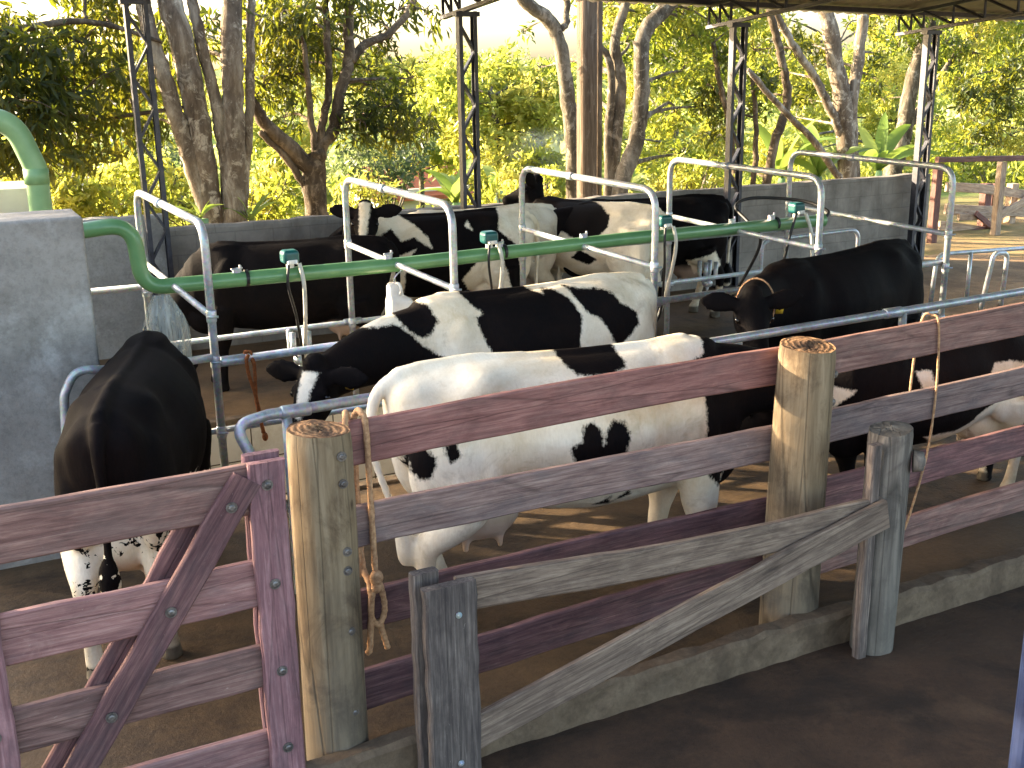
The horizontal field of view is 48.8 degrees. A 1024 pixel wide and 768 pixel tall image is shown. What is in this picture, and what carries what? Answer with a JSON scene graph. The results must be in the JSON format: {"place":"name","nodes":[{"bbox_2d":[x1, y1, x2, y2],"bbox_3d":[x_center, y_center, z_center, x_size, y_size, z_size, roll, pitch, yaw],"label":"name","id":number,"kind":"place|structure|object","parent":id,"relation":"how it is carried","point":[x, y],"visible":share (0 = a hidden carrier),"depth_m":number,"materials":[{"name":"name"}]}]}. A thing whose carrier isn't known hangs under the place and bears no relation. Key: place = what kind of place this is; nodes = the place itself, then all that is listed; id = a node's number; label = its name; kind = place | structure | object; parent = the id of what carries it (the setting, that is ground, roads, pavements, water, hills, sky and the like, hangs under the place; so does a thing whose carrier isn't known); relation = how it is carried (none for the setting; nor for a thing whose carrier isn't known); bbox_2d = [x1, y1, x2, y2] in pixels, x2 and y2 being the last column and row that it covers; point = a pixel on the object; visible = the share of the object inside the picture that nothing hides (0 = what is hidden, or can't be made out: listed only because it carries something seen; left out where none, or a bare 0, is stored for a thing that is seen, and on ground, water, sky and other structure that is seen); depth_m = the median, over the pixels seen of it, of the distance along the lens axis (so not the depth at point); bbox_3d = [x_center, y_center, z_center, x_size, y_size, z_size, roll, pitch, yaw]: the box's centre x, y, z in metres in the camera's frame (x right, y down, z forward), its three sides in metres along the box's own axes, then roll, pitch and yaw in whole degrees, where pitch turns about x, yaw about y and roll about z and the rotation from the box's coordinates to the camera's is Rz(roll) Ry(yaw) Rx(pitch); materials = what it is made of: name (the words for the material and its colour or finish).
{"place":"outdoors","nodes":[
{"label":"outdoors","id":0,"kind":"place"},
{"bbox_2d":[99,287,736,419],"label":"platform floor","id":1,"kind":"structure","parent":0,"point":[238,396],"depth_m":11.11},
{"bbox_2d":[143,235,399,391],"bbox_3d":[-2.161,-0.669,10.332,2.296,1.351,0.735,-2,16,-4],"label":"cow","id":2,"kind":"object","parent":1,"relation":"on","point":[264,307],"visible":0.49,"depth_m":10.06},
{"bbox_2d":[329,199,539,315],"bbox_3d":[-0.787,-1.146,11.488,2.165,1.600,0.967,-9,18,-26],"label":"cow","id":3,"kind":"object","parent":1,"relation":"on","point":[416,234],"visible":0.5,"depth_m":11.25},
{"bbox_2d":[329,203,561,301],"bbox_3d":[-0.739,-1.226,12.203,2.731,1.365,0.748,-6,17,-18],"label":"cow","id":4,"kind":"object","parent":1,"relation":"on","point":[545,215],"visible":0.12,"depth_m":12.24},
{"bbox_2d":[118,0,1023,356],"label":"milking shed","id":5,"kind":"structure","parent":1,"relation":"on","point":[984,10],"depth_m":13.96,"materials":[{"name":"paint"}]},
{"bbox_2d":[286,327,311,365],"bbox_3d":[-1.730,-0.272,9.213,0.179,0.340,0.179,-7,17,-21],"label":"milking cluster","id":6,"kind":"object","parent":5,"relation":"hanging from","point":[291,340],"visible":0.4,"depth_m":9.17,"materials":[{"name":"metal"}]},
{"bbox_2d":[502,173,664,296],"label":"cow","id":7,"kind":"object","parent":1,"relation":"on","point":[593,218],"visible":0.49,"depth_m":12.12},
{"bbox_2d":[553,194,732,317],"bbox_3d":[1.244,-1.409,12.688,2.587,1.392,0.714,-3,16,-9],"label":"cow","id":8,"kind":"object","parent":1,"relation":"on","point":[714,208],"visible":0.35,"depth_m":12.55},
{"bbox_2d":[697,260,717,290],"bbox_3d":[2.156,-1.185,12.454,0.179,0.340,0.179,-7,17,-21],"label":"milking cluster","id":9,"kind":"object","parent":8,"relation":"hanging from","point":[707,271],"visible":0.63,"depth_m":12.43,"materials":[{"name":"metal"}]},
{"bbox_2d":[758,228,859,269],"bbox_3d":[3.306,-1.204,12.571,1.306,0.999,0.048,-7,17,-20],"label":"exit loop","id":10,"kind":"object","parent":1,"relation":"on","point":[830,232],"visible":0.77,"depth_m":12.42,"materials":[{"name":"metal"}]},
{"bbox_2d":[0,0,1022,69],"label":"sky","id":11,"kind":"structure","parent":0,"point":[499,21],"materials":[{"name":"white"}]},
{"bbox_2d":[0,434,1023,767],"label":"lane floor","id":12,"kind":"structure","parent":0,"point":[154,736],"depth_m":6.10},
{"bbox_2d":[0,209,99,569],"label":"wall pier","id":13,"kind":"structure","parent":12,"relation":"on","point":[48,341],"depth_m":6.45,"materials":[{"name":"grey concrete"}]},
{"bbox_2d":[0,181,28,212],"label":"control cabinet","id":14,"kind":"object","parent":13,"relation":"on","point":[13,196],"depth_m":7.57,"materials":[{"name":"white metal"}]},
{"bbox_2d":[54,330,211,679],"bbox_3d":[-2.040,0.460,6.243,0.740,1.392,2.515,-5,16,-13],"label":"cow","id":15,"kind":"object","parent":12,"relation":"on","point":[136,412],"visible":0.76,"depth_m":5.28},
{"bbox_2d":[134,190,228,466],"bbox_3d":[-2.380,-0.333,8.059,0.123,1.944,2.174,-9,18,-27],"label":"hoop frame","id":16,"kind":"object","parent":12,"relation":"on","point":[208,311],"visible":0.76,"depth_m":7.24,"materials":[{"name":"metal"}]},
{"bbox_2d":[59,365,103,432],"bbox_3d":[-2.461,0.398,6.493,0.357,1.026,0.051,-9,18,-26],"label":"end loop","id":17,"kind":"object","parent":16,"relation":"attached to","point":[71,379],"visible":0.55,"depth_m":6.36,"materials":[{"name":"metal"}]},
{"bbox_2d":[188,354,212,364],"bbox_3d":[-2.200,-0.109,7.003,0.722,0.072,0.051,-10,18,-28],"label":"stub rail","id":18,"kind":"object","parent":16,"relation":"attached to","point":[205,358],"visible":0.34,"depth_m":7.11,"materials":[{"name":"metal"}]},
{"bbox_2d":[91,230,783,294],"bbox_3d":[-0.250,-1.160,10.233,7.070,0.102,0.065,-9,18,-26],"label":"side rail","id":19,"kind":"object","parent":16,"relation":"attached to","point":[117,289],"visible":0.02,"depth_m":8.84,"materials":[{"name":"metal"}]},
{"bbox_2d":[178,269,762,345],"bbox_3d":[-0.021,-0.756,10.467,6.570,0.066,0.058,-9,18,-26],"label":"side rail","id":20,"kind":"object","parent":16,"relation":"attached to","point":[359,320],"visible":0.5,"depth_m":9.67,"materials":[{"name":"metal"}]},
{"bbox_2d":[220,259,942,366],"bbox_3d":[0.973,-0.611,8.653,6.501,0.123,0.070,-9,18,-26],"label":"side rail","id":21,"kind":"object","parent":16,"relation":"attached to","point":[232,360],"visible":0.41,"depth_m":7.50,"materials":[{"name":"metal"}]},
{"bbox_2d":[243,350,267,440],"bbox_3d":[-1.695,0.082,7.379,0.092,0.612,0.150,-28,31,-58],"label":"rope","id":22,"kind":"object","parent":21,"relation":"hanging from","point":[253,383],"visible":0.98,"depth_m":7.33,"materials":[{"name":"brown fabric"}]},
{"bbox_2d":[342,177,461,394],"bbox_3d":[-0.889,-0.565,8.797,0.123,1.944,2.174,-9,18,-27],"label":"hoop frame","id":23,"kind":"object","parent":12,"relation":"on","point":[452,285],"visible":0.73,"depth_m":8.55,"materials":[{"name":"metal"}]},
{"bbox_2d":[385,270,412,314],"bbox_3d":[-0.858,-0.694,8.615,0.190,0.410,0.190,-9,18,-26],"label":"plastic can","id":24,"kind":"object","parent":23,"relation":"hanging from","point":[397,299],"visible":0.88,"depth_m":8.57,"materials":[{"name":"plastic"}]},
{"bbox_2d":[83,212,827,293],"bbox_3d":[-0.163,-1.260,9.052,6.926,0.560,0.167,-9,18,-26],"label":"vacuum pipe","id":25,"kind":"object","parent":23,"relation":"on","point":[129,234],"visible":0.94,"depth_m":8.67,"materials":[{"name":"green plastic"}]},
{"bbox_2d":[0,109,52,210],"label":"riser pipe","id":26,"kind":"object","parent":25,"relation":"attached to","point":[15,132],"visible":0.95,"depth_m":7.23,"materials":[{"name":"green plastic"}]},
{"bbox_2d":[142,294,191,356],"bbox_3d":[-2.434,-0.392,7.948,0.326,0.480,0.184,-9,18,-26],"label":"plastic bag","id":27,"kind":"object","parent":25,"relation":"hanging from","point":[164,322],"visible":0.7,"depth_m":7.91,"materials":[{"name":"grey"}]},
{"bbox_2d":[280,249,307,380],"bbox_3d":[-1.683,-0.499,8.681,0.172,1.145,0.691,-6,16,-16],"label":"pulsator","id":28,"kind":"object","parent":25,"relation":"hanging from","point":[289,258],"visible":0.87,"depth_m":8.31,"materials":[{"name":"teal plastic"}]},
{"bbox_2d":[480,230,503,288],"bbox_3d":[-0.226,-0.733,9.399,0.172,1.145,0.688,-6,16,-16],"label":"pulsator","id":29,"kind":"object","parent":25,"relation":"attached to","point":[488,238],"visible":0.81,"depth_m":9.00,"materials":[{"name":"teal plastic"}]},
{"bbox_2d":[657,214,677,321],"bbox_3d":[1.272,-0.975,10.141,0.172,1.145,0.693,-6,16,-16],"label":"pulsator","id":30,"kind":"object","parent":25,"relation":"hanging from","point":[665,221],"visible":0.85,"depth_m":9.79,"materials":[{"name":"teal plastic"}]},
{"bbox_2d":[724,202,813,311],"bbox_3d":[2.387,-1.178,10.646,0.865,1.078,0.246,8,18,29],"label":"pulsator","id":31,"kind":"object","parent":25,"relation":"attached to","point":[796,209],"visible":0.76,"depth_m":10.39,"materials":[{"name":"teal plastic"}]},
{"bbox_2d":[731,196,830,296],"bbox_3d":[2.558,-1.243,10.942,0.777,1.097,0.699,-9,18,-26],"label":"drop hose","id":32,"kind":"object","parent":25,"relation":"attached to","point":[760,240],"visible":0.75,"depth_m":10.92,"materials":[{"name":"black rubber"}]},
{"bbox_2d":[212,310,937,434],"bbox_3d":[0.847,-0.151,8.711,6.800,0.100,0.039,-9,18,-26],"label":"side rail","id":33,"kind":"object","parent":23,"relation":"attached to","point":[279,421],"visible":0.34,"depth_m":7.67,"materials":[{"name":"metal"}]},
{"bbox_2d":[266,272,656,422],"bbox_3d":[-0.231,0.069,7.475,2.910,1.420,0.794,-11,19,-32],"label":"cow","id":34,"kind":"object","parent":12,"relation":"on","point":[594,309],"visible":0.46,"depth_m":7.20},
{"bbox_2d":[209,342,739,502],"bbox_3d":[0.332,0.196,9.632,7.120,0.050,2.100,-9,18,-26],"label":"pit edge","id":35,"kind":"object","parent":12,"relation":"on","point":[231,420],"depth_m":9.27,"materials":[{"name":"concrete"}]},
{"bbox_2d":[519,166,661,336],"bbox_3d":[0.594,-0.795,9.531,0.123,1.944,2.174,-9,18,-27],"label":"hoop frame","id":36,"kind":"object","parent":12,"relation":"on","point":[653,266],"visible":0.68,"depth_m":9.08,"materials":[{"name":"metal"}]},
{"bbox_2d":[366,333,832,569],"bbox_3d":[0.552,0.457,6.030,2.696,1.434,0.738,-7,17,-19],"label":"cow","id":37,"kind":"object","parent":12,"relation":"on","point":[423,383],"visible":0.63,"depth_m":5.58},
{"bbox_2d":[234,287,1023,593],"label":"breast rail","id":38,"kind":"object","parent":12,"relation":"on","point":[286,414],"visible":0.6,"depth_m":7.28,"materials":[{"name":"metal"}]},
{"bbox_2d":[286,302,1023,760],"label":"rail fence","id":39,"kind":"object","parent":12,"relation":"on","point":[344,690],"visible":0.89,"depth_m":5.22,"materials":[{"name":"brown wood"}]},
{"bbox_2d":[0,448,305,767],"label":"ranch gate","id":40,"kind":"structure","parent":39,"relation":"attached to","point":[198,515],"depth_m":4.02,"materials":[{"name":"brown wood"}]},
{"bbox_2d":[342,407,390,655],"bbox_3d":[-0.622,0.619,4.669,0.178,1.078,0.124,-9,18,-26],"label":"rope","id":41,"kind":"object","parent":39,"relation":"hanging from","point":[374,582],"visible":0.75,"depth_m":4.68,"materials":[{"name":"beige fabric"}]},
{"bbox_2d":[905,312,939,529],"bbox_3d":[2.184,0.204,6.074,0.172,1.191,0.099,-9,18,-26],"label":"rope","id":42,"kind":"object","parent":39,"relation":"hanging from","point":[934,406],"visible":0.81,"depth_m":6.04,"materials":[{"name":"beige fabric"}]},
{"bbox_2d":[305,547,1023,767],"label":"kerb","id":43,"kind":"structure","parent":12,"relation":"on","point":[721,659],"depth_m":5.30,"materials":[{"name":"concrete"}]},
{"bbox_2d":[664,157,825,334],"bbox_3d":[2.032,-1.019,10.243,0.123,1.944,2.174,-9,18,-27],"label":"hoop frame","id":44,"kind":"object","parent":12,"relation":"on","point":[817,248],"visible":0.69,"depth_m":9.94,"materials":[{"name":"metal"}]},
{"bbox_2d":[701,238,923,348],"bbox_3d":[2.279,-0.280,8.546,2.706,1.434,0.783,-16,22,-42],"label":"cow","id":45,"kind":"object","parent":12,"relation":"on","point":[877,275],"visible":0.56,"depth_m":8.22},
{"bbox_2d":[783,150,955,317],"bbox_3d":[3.354,-1.225,10.898,0.123,1.944,2.174,-9,18,-27],"label":"hoop frame","id":46,"kind":"object","parent":12,"relation":"on","point":[947,234],"visible":0.71,"depth_m":10.26,"materials":[{"name":"metal"}]},
{"bbox_2d":[739,335,1023,486],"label":"cow","id":47,"kind":"object","parent":12,"relation":"on","point":[861,385],"visible":0.39,"depth_m":6.86},
{"bbox_2d":[1,61,1023,258],"bbox_3d":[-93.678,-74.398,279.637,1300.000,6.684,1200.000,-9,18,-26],"label":"ground","id":48,"kind":"structure","parent":0,"point":[1011,235],"depth_m":18.81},
{"bbox_2d":[0,158,119,217],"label":"shrub","id":49,"kind":"object","parent":48,"relation":"on","point":[75,196],"visible":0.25,"depth_m":13.61,"materials":[{"name":"green plant"}]},
{"bbox_2d":[0,0,183,190],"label":"tree","id":50,"kind":"object","parent":48,"relation":"on","point":[54,88],"visible":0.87,"depth_m":12.23,"materials":[{"name":"green plant"}]},
{"bbox_2d":[1,9,221,147],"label":"tree","id":51,"kind":"object","parent":48,"relation":"on","point":[137,55],"visible":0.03,"depth_m":24.73,"materials":[{"name":"green plant"}]},
{"bbox_2d":[56,120,187,215],"bbox_3d":[-6.157,-3.043,18.333,2.478,2.521,4.454,2,16,10],"label":"shrub","id":52,"kind":"object","parent":48,"relation":"on","point":[176,160],"visible":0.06,"depth_m":18.50,"materials":[{"name":"green plant"}]},
{"bbox_2d":[82,213,167,359],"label":"wall","id":53,"kind":"structure","parent":48,"relation":"on","point":[120,318],"depth_m":11.36,"materials":[{"name":"grey concrete"}]},
{"bbox_2d":[60,148,193,217],"bbox_3d":[-5.051,-2.061,14.680,2.277,2.049,1.494,-22,26,-53],"label":"shrub","id":54,"kind":"object","parent":48,"relation":"on","point":[121,191],"visible":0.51,"depth_m":14.53,"materials":[{"name":"green plant"}]},
{"bbox_2d":[176,200,223,222],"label":"banana plant","id":55,"kind":"object","parent":48,"relation":"on","point":[204,211],"visible":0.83,"depth_m":12.87,"materials":[{"name":"green plant"}]},
{"bbox_2d":[135,0,301,222],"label":"tree","id":56,"kind":"object","parent":48,"relation":"on","point":[191,127],"visible":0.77,"depth_m":13.07,"materials":[{"name":"brown plant"}]},
{"bbox_2d":[150,167,300,225],"bbox_3d":[-3.729,-2.056,15.182,1.020,1.728,2.936,6,17,23],"label":"shrub","id":57,"kind":"object","parent":48,"relation":"on","point":[263,188],"visible":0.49,"depth_m":15.66,"materials":[{"name":"green plant"}]},
{"bbox_2d":[222,192,276,220],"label":"banana plant","id":58,"kind":"object","parent":48,"relation":"on","point":[257,209],"visible":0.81,"depth_m":13.40,"materials":[{"name":"green plant"}]},
{"bbox_2d":[249,116,316,219],"bbox_3d":[-4.612,-3.987,22.320,1.860,2.674,5.486,-2,16,-5],"label":"shrub","id":59,"kind":"object","parent":48,"relation":"on","point":[267,157],"visible":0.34,"depth_m":21.87,"materials":[{"name":"green plant"}]},
{"bbox_2d":[210,2,483,120],"bbox_3d":[-3.836,-8.020,27.868,7.243,3.652,3.351,-9,18,-26],"label":"tree","id":60,"kind":"object","parent":48,"relation":"on","point":[449,54],"visible":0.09,"depth_m":27.41,"materials":[{"name":"green plant"}]},
{"bbox_2d":[242,0,452,215],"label":"tree","id":61,"kind":"object","parent":48,"relation":"on","point":[303,57],"visible":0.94,"depth_m":14.96,"materials":[{"name":"green plant"}]},
{"bbox_2d":[326,165,400,207],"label":"shrub","id":62,"kind":"object","parent":48,"relation":"on","point":[364,193],"visible":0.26,"depth_m":16.35,"materials":[{"name":"green plant"}]},
{"bbox_2d":[327,122,443,207],"bbox_3d":[-2.205,-3.638,20.496,2.549,2.348,2.060,-9,18,-26],"label":"shrub","id":63,"kind":"object","parent":48,"relation":"on","point":[405,172],"visible":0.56,"depth_m":20.02,"materials":[{"name":"green plant"}]},
{"bbox_2d":[335,164,473,208],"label":"house","id":64,"kind":"structure","parent":48,"relation":"on","point":[409,203],"depth_m":29.18,"materials":[{"name":"ceramic"}]},
{"bbox_2d":[366,49,466,207],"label":"tree","id":65,"kind":"object","parent":48,"relation":"on","point":[437,160],"visible":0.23,"depth_m":25.74,"materials":[{"name":"green plant"}]},
{"bbox_2d":[416,158,471,204],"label":"banana plant","id":66,"kind":"object","parent":48,"relation":"on","point":[450,186],"visible":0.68,"depth_m":18.95,"materials":[{"name":"green plant"}]},
{"bbox_2d":[399,38,576,168],"bbox_3d":[-0.217,-5.093,23.244,4.114,3.962,3.226,-9,18,-26],"label":"tree","id":67,"kind":"object","parent":48,"relation":"on","point":[495,108],"visible":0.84,"depth_m":22.69,"materials":[{"name":"green plant"}]},
{"bbox_2d":[482,163,506,202],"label":"banana plant","id":68,"kind":"object","parent":48,"relation":"on","point":[487,169],"visible":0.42,"depth_m":19.73,"materials":[{"name":"green plant"}]},
{"bbox_2d":[0,41,1023,225],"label":"woodland","id":69,"kind":"object","parent":48,"relation":"on","point":[639,178],"visible":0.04,"depth_m":57.41,"materials":[{"name":"green plant"}]},
{"bbox_2d":[459,135,565,204],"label":"tree","id":70,"kind":"object","parent":48,"relation":"on","point":[539,157],"visible":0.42,"depth_m":21.48,"materials":[{"name":"green plant"}]},
{"bbox_2d":[467,161,561,204],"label":"shrub","id":71,"kind":"object","parent":48,"relation":"on","point":[508,180],"visible":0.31,"depth_m":17.19,"materials":[{"name":"green plant"}]},
{"bbox_2d":[170,173,930,350],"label":"wall","id":72,"kind":"structure","parent":48,"relation":"on","point":[886,198],"depth_m":14.84,"materials":[{"name":"grey concrete"}]},
{"bbox_2d":[118,161,1023,226],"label":"undergrowth","id":73,"kind":"object","parent":48,"relation":"on","point":[866,172],"visible":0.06,"depth_m":27.93,"materials":[{"name":"green plant"}]},
{"bbox_2d":[515,0,664,197],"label":"tree","id":74,"kind":"object","parent":48,"relation":"on","point":[614,70],"visible":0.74,"depth_m":17.61,"materials":[{"name":"brown plant"}]},
{"bbox_2d":[577,0,602,197],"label":"timber pole","id":75,"kind":"object","parent":48,"relation":"on","point":[589,76],"visible":0.62,"depth_m":15.76,"materials":[{"name":"brown wood"}]},
{"bbox_2d":[612,4,726,194],"bbox_3d":[2.853,-4.880,18.154,2.326,5.347,3.894,8,18,30],"label":"tree","id":76,"kind":"object","parent":48,"relation":"on","point":[643,78],"visible":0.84,"depth_m":17.92,"materials":[{"name":"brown plant"}]},
{"bbox_2d":[602,60,753,190],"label":"tree","id":77,"kind":"object","parent":48,"relation":"on","point":[659,145],"visible":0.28,"depth_m":27.45,"materials":[{"name":"green plant"}]},
{"bbox_2d":[602,1,771,98],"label":"tree","id":78,"kind":"object","parent":48,"relation":"on","point":[755,24],"visible":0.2,"depth_m":32.38,"materials":[{"name":"green plant"}]},
{"bbox_2d":[648,149,734,190],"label":"shrub","id":79,"kind":"object","parent":48,"relation":"on","point":[685,176],"visible":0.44,"depth_m":18.50,"materials":[{"name":"green plant"}]},
{"bbox_2d":[667,7,791,183],"bbox_3d":[3.717,-5.026,18.730,2.125,5.293,3.133,-2,16,-4],"label":"tree","id":80,"kind":"object","parent":48,"relation":"on","point":[719,60],"visible":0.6,"depth_m":18.90,"materials":[{"name":"green plant"}]},
{"bbox_2d":[747,117,835,182],"bbox_3d":[5.021,-3.954,20.994,1.458,1.973,1.987,-9,18,-26],"label":"banana plant","id":81,"kind":"object","parent":48,"relation":"on","point":[765,136],"visible":0.42,"depth_m":20.62,"materials":[{"name":"green plant"}]},
{"bbox_2d":[747,68,842,178],"bbox_3d":[4.786,-3.615,18.632,2.458,3.134,0.156,-9,18,-26],"label":"fallen trunk","id":82,"kind":"object","parent":48,"relation":"on","point":[802,129],"visible":0.73,"depth_m":18.34,"materials":[{"name":"brown plant"}]},
{"bbox_2d":[736,9,893,177],"bbox_3d":[5.874,-5.678,20.739,2.731,5.493,4.098,9,19,32],"label":"tree","id":83,"kind":"object","parent":48,"relation":"on","point":[841,109],"visible":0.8,"depth_m":20.16,"materials":[{"name":"green plant"}]},
{"bbox_2d":[775,122,872,179],"bbox_3d":[5.757,-3.897,20.850,1.637,1.890,1.294,9,19,33],"label":"banana plant","id":84,"kind":"object","parent":48,"relation":"on","point":[818,167],"visible":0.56,"depth_m":20.77,"materials":[{"name":"green plant"}]},
{"bbox_2d":[725,8,929,115],"bbox_3d":[10.126,-10.575,36.810,8.496,4.866,3.229,-9,18,-26],"label":"tree","id":85,"kind":"object","parent":48,"relation":"on","point":[852,25],"visible":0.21,"depth_m":36.62,"materials":[{"name":"green plant"}]},
{"bbox_2d":[743,46,972,176],"bbox_3d":[9.585,-7.295,31.371,8.268,4.210,3.766,-9,18,-26],"label":"tree","id":86,"kind":"object","parent":48,"relation":"on","point":[870,125],"visible":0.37,"depth_m":31.65,"materials":[{"name":"green plant"}]},
{"bbox_2d":[822,112,943,175],"bbox_3d":[7.308,-4.326,22.242,2.158,1.977,1.488,-9,18,-26],"label":"banana plant","id":87,"kind":"object","parent":48,"relation":"on","point":[883,144],"visible":0.63,"depth_m":22.36,"materials":[{"name":"green plant"}]},
{"bbox_2d":[870,16,1011,175],"bbox_3d":[8.305,-6.524,22.990,2.594,5.956,3.755,14,21,42],"label":"tree","id":88,"kind":"object","parent":48,"relation":"on","point":[907,112],"visible":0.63,"depth_m":23.21,"materials":[{"name":"green plant"}]},
{"bbox_2d":[899,18,1023,122],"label":"tree","id":89,"kind":"object","parent":48,"relation":"on","point":[961,70],"visible":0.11,"depth_m":37.56,"materials":[{"name":"green plant"}]},
{"bbox_2d":[922,135,1023,189],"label":"shrub","id":90,"kind":"object","parent":48,"relation":"on","point":[969,171],"visible":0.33,"depth_m":28.97,"materials":[{"name":"green plant"}]},
{"bbox_2d":[926,155,1023,242],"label":"hitch rail","id":91,"kind":"object","parent":48,"relation":"on","point":[935,197],"visible":0.93,"depth_m":18.09,"materials":[{"name":"brown wood"}]},
{"bbox_2d":[933,18,1023,163],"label":"tree","id":92,"kind":"object","parent":48,"relation":"on","point":[1003,95],"visible":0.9,"depth_m":21.85,"materials":[{"name":"green plant"}]},
{"bbox_2d":[938,182,1023,230],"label":"plank fence","id":93,"kind":"object","parent":48,"relation":"on","point":[1012,210],"visible":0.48,"depth_m":19.34,"materials":[{"name":"brown wood"}]},
{"bbox_2d":[481,586,1023,767],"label":"yard floor","id":94,"kind":"structure","parent":0,"point":[938,690],"depth_m":5.02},
{"bbox_2d":[850,421,925,658],"bbox_3d":[1.788,0.747,5.455,0.321,1.148,0.217,-4,16,-11],"label":"gate post","id":95,"kind":"object","parent":94,"relation":"on","point":[889,454],"visible":0.95,"depth_m":5.37,"materials":[{"name":"grey wood"}]},
{"bbox_2d":[408,496,889,767],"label":"gate","id":96,"kind":"structure","parent":95,"relation":"attached to","point":[456,726],"depth_m":4.59,"materials":[{"name":"grey wood"}]},
{"bbox_2d":[1008,636,1023,767],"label":"steel post","id":97,"kind":"object","parent":94,"relation":"on","point":[1016,756],"depth_m":3.47,"materials":[{"name":"metal"}]},
{"bbox_2d":[742,253,1023,320],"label":"sandy floor","id":98,"kind":"structure","parent":0,"point":[956,281],"depth_m":14.86,"materials":[{"name":"beige sand"}]},
{"bbox_2d":[928,246,1023,302],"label":"exit gate","id":99,"kind":"structure","parent":98,"relation":"on","point":[970,253],"depth_m":13.37,"materials":[{"name":"metal"}]},
{"bbox_2d":[978,251,1009,309],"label":"exit gate","id":100,"kind":"structure","parent":98,"relation":"on","point":[995,254],"depth_m":12.96,"materials":[{"name":"metal"}]},
{"label":"pit floor","id":101,"kind":"structure","parent":0,"visible":0},
{"bbox_2d":[209,407,395,494],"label":"pit wall","id":102,"kind":"structure","parent":101,"relation":"on","point":[273,441],"depth_m":9.54,"materials":[{"name":"grey concrete"}]}
]}

